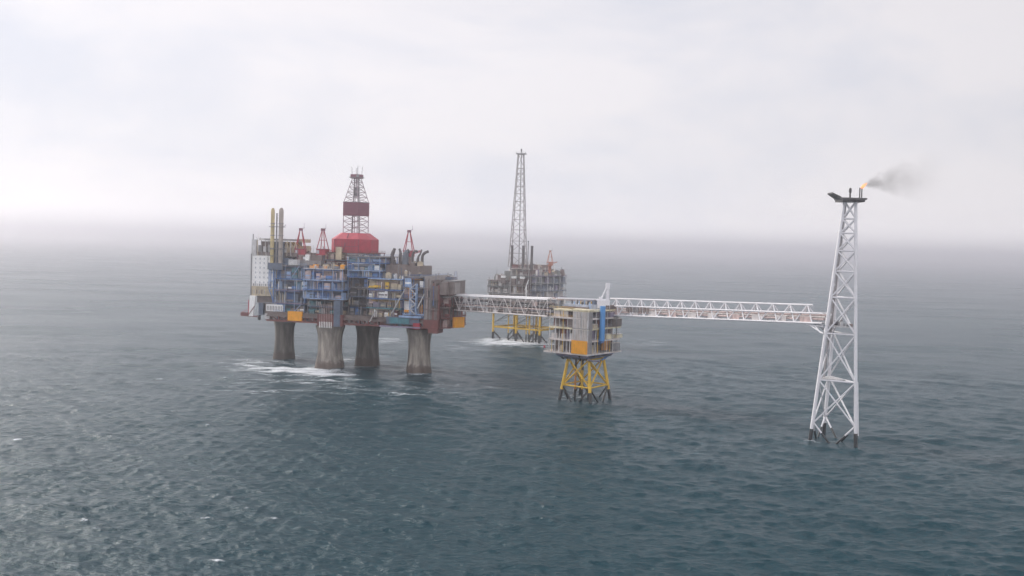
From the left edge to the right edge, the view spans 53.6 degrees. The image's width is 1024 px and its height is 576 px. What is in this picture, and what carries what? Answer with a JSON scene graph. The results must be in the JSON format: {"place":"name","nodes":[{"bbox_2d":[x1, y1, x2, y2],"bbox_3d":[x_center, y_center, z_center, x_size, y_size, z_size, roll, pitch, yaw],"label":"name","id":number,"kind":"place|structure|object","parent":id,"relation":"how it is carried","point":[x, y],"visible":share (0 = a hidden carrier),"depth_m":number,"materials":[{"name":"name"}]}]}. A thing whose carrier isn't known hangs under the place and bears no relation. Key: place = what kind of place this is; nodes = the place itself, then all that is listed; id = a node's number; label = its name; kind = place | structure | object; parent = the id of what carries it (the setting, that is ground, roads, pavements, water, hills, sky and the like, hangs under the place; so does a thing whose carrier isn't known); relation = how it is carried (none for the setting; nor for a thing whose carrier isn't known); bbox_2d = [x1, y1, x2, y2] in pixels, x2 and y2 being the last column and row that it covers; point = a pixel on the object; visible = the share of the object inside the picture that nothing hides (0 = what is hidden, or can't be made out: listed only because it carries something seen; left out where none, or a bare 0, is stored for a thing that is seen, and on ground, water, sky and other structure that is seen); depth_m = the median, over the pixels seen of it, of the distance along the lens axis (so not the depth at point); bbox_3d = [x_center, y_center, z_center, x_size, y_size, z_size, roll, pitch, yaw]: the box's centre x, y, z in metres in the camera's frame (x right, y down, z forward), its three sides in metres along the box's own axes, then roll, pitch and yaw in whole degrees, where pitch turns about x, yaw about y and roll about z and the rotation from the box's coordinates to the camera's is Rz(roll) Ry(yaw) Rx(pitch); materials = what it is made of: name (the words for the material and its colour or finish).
{"place":"outdoors","nodes":[
{"label":"outdoors","id":0,"kind":"place"},
{"bbox_2d":[0,236,1023,575],"bbox_3d":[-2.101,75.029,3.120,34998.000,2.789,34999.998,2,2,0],"label":"sea","id":1,"kind":"structure","parent":0,"point":[162,412],"depth_m":411.48,"materials":[{"name":"teal liquid"}]},
{"bbox_2d":[240,225,465,373],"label":"oil platform","id":2,"kind":"structure","parent":1,"relation":"in","point":[361,286],"depth_m":592.38,"materials":[{"name":"metal"}]},
{"bbox_2d":[270,208,274,262],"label":"exhaust stack","id":3,"kind":"object","parent":2,"relation":"on","point":[272,223],"visible":1,"depth_m":599.24,"materials":[{"name":"beige metal"}]},
{"bbox_2d":[275,213,277,262],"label":"exhaust stack","id":4,"kind":"object","parent":2,"relation":"on","point":[276,237],"visible":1,"depth_m":599.06,"materials":[{"name":"grey metal"}]},
{"bbox_2d":[278,208,283,262],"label":"exhaust stack","id":5,"kind":"object","parent":2,"relation":"on","point":[281,220],"visible":1,"depth_m":597.60,"materials":[{"name":"grey metal"}]},
{"bbox_2d":[294,223,311,259],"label":"pedestal crane","id":6,"kind":"object","parent":2,"relation":"on","point":[301,252],"visible":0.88,"depth_m":603.07,"materials":[{"name":"red paint"}]},
{"bbox_2d":[316,228,330,263],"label":"pedestal crane","id":7,"kind":"object","parent":2,"relation":"on","point":[321,252],"visible":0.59,"depth_m":599.54,"materials":[{"name":"red paint"}]},
{"bbox_2d":[343,167,368,232],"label":"drilling derrick","id":8,"kind":"object","parent":2,"relation":"on","point":[358,208],"visible":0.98,"depth_m":604.14,"materials":[{"name":"metal"}]},
{"bbox_2d":[387,248,396,264],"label":"exhaust duct","id":9,"kind":"object","parent":2,"relation":"on","point":[392,260],"visible":1,"depth_m":598.42,"materials":[{"name":"metal"}]},
{"bbox_2d":[398,248,401,264],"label":"exhaust duct","id":10,"kind":"object","parent":2,"relation":"on","point":[400,257],"visible":0.86,"depth_m":597.65,"materials":[{"name":"metal"}]},
{"bbox_2d":[400,249,409,265],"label":"exhaust duct","id":11,"kind":"object","parent":2,"relation":"on","point":[405,257],"visible":0.99,"depth_m":591.77,"materials":[{"name":"metal"}]},
{"bbox_2d":[403,225,420,264],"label":"pedestal crane","id":12,"kind":"object","parent":2,"relation":"on","point":[410,253],"visible":0.59,"depth_m":601.02,"materials":[{"name":"red paint"}]},
{"bbox_2d":[411,250,417,262],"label":"exhaust duct","id":13,"kind":"object","parent":2,"relation":"on","point":[412,255],"visible":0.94,"depth_m":595.72,"materials":[{"name":"metal"}]},
{"bbox_2d":[421,250,428,265],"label":"exhaust duct","id":14,"kind":"object","parent":2,"relation":"attached to","point":[423,254],"visible":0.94,"depth_m":594.13,"materials":[{"name":"metal"}]},
{"bbox_2d":[449,294,558,316],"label":"truss bridge","id":15,"kind":"structure","parent":2,"relation":"attached to","point":[541,312],"depth_m":536.99,"materials":[{"name":"white metal"}]},
{"bbox_2d":[486,262,566,343],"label":"treatment platform","id":16,"kind":"structure","parent":1,"relation":"in","point":[537,281],"depth_m":797.59,"materials":[{"name":"metal"}]},
{"bbox_2d":[510,245,513,269],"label":"exhaust stack","id":17,"kind":"object","parent":16,"relation":"on","point":[511,262],"visible":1,"depth_m":797.26,"materials":[{"name":"metal"}]},
{"bbox_2d":[508,149,526,266],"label":"lattice mast","id":18,"kind":"object","parent":16,"relation":"on","point":[521,153],"visible":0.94,"depth_m":831.86,"materials":[{"name":"metal"}]},
{"bbox_2d":[521,246,524,270],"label":"exhaust stack","id":19,"kind":"object","parent":16,"relation":"on","point":[523,256],"visible":1,"depth_m":791.35,"materials":[{"name":"metal"}]},
{"bbox_2d":[530,246,532,270],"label":"exhaust stack","id":20,"kind":"object","parent":16,"relation":"on","point":[531,263],"visible":1,"depth_m":786.92,"materials":[{"name":"metal"}]},
{"bbox_2d":[547,250,556,272],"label":"pedestal crane","id":21,"kind":"object","parent":16,"relation":"on","point":[549,264],"visible":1,"depth_m":792.37,"materials":[{"name":"red metal"}]},
{"bbox_2d":[543,297,621,402],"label":"riser platform","id":22,"kind":"structure","parent":1,"relation":"in","point":[583,330],"depth_m":495.53,"materials":[{"name":"metal"}]},
{"bbox_2d":[597,283,609,308],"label":"deck crane","id":23,"kind":"object","parent":22,"relation":"on","point":[601,302],"visible":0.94,"depth_m":499.42,"materials":[{"name":"white metal"}]},
{"bbox_2d":[610,298,829,323],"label":"truss bridge","id":24,"kind":"structure","parent":22,"relation":"on","point":[757,315],"depth_m":450.03,"materials":[{"name":"grey metal"}]},
{"bbox_2d":[806,188,866,446],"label":"flare tower","id":25,"kind":"structure","parent":1,"relation":"in","point":[833,301],"depth_m":405.14,"materials":[{"name":"metal"}]},
{"bbox_2d":[0,0,1023,264],"label":"sky","id":26,"kind":"structure","parent":0,"point":[666,127],"materials":[{"name":"white"}]}
]}

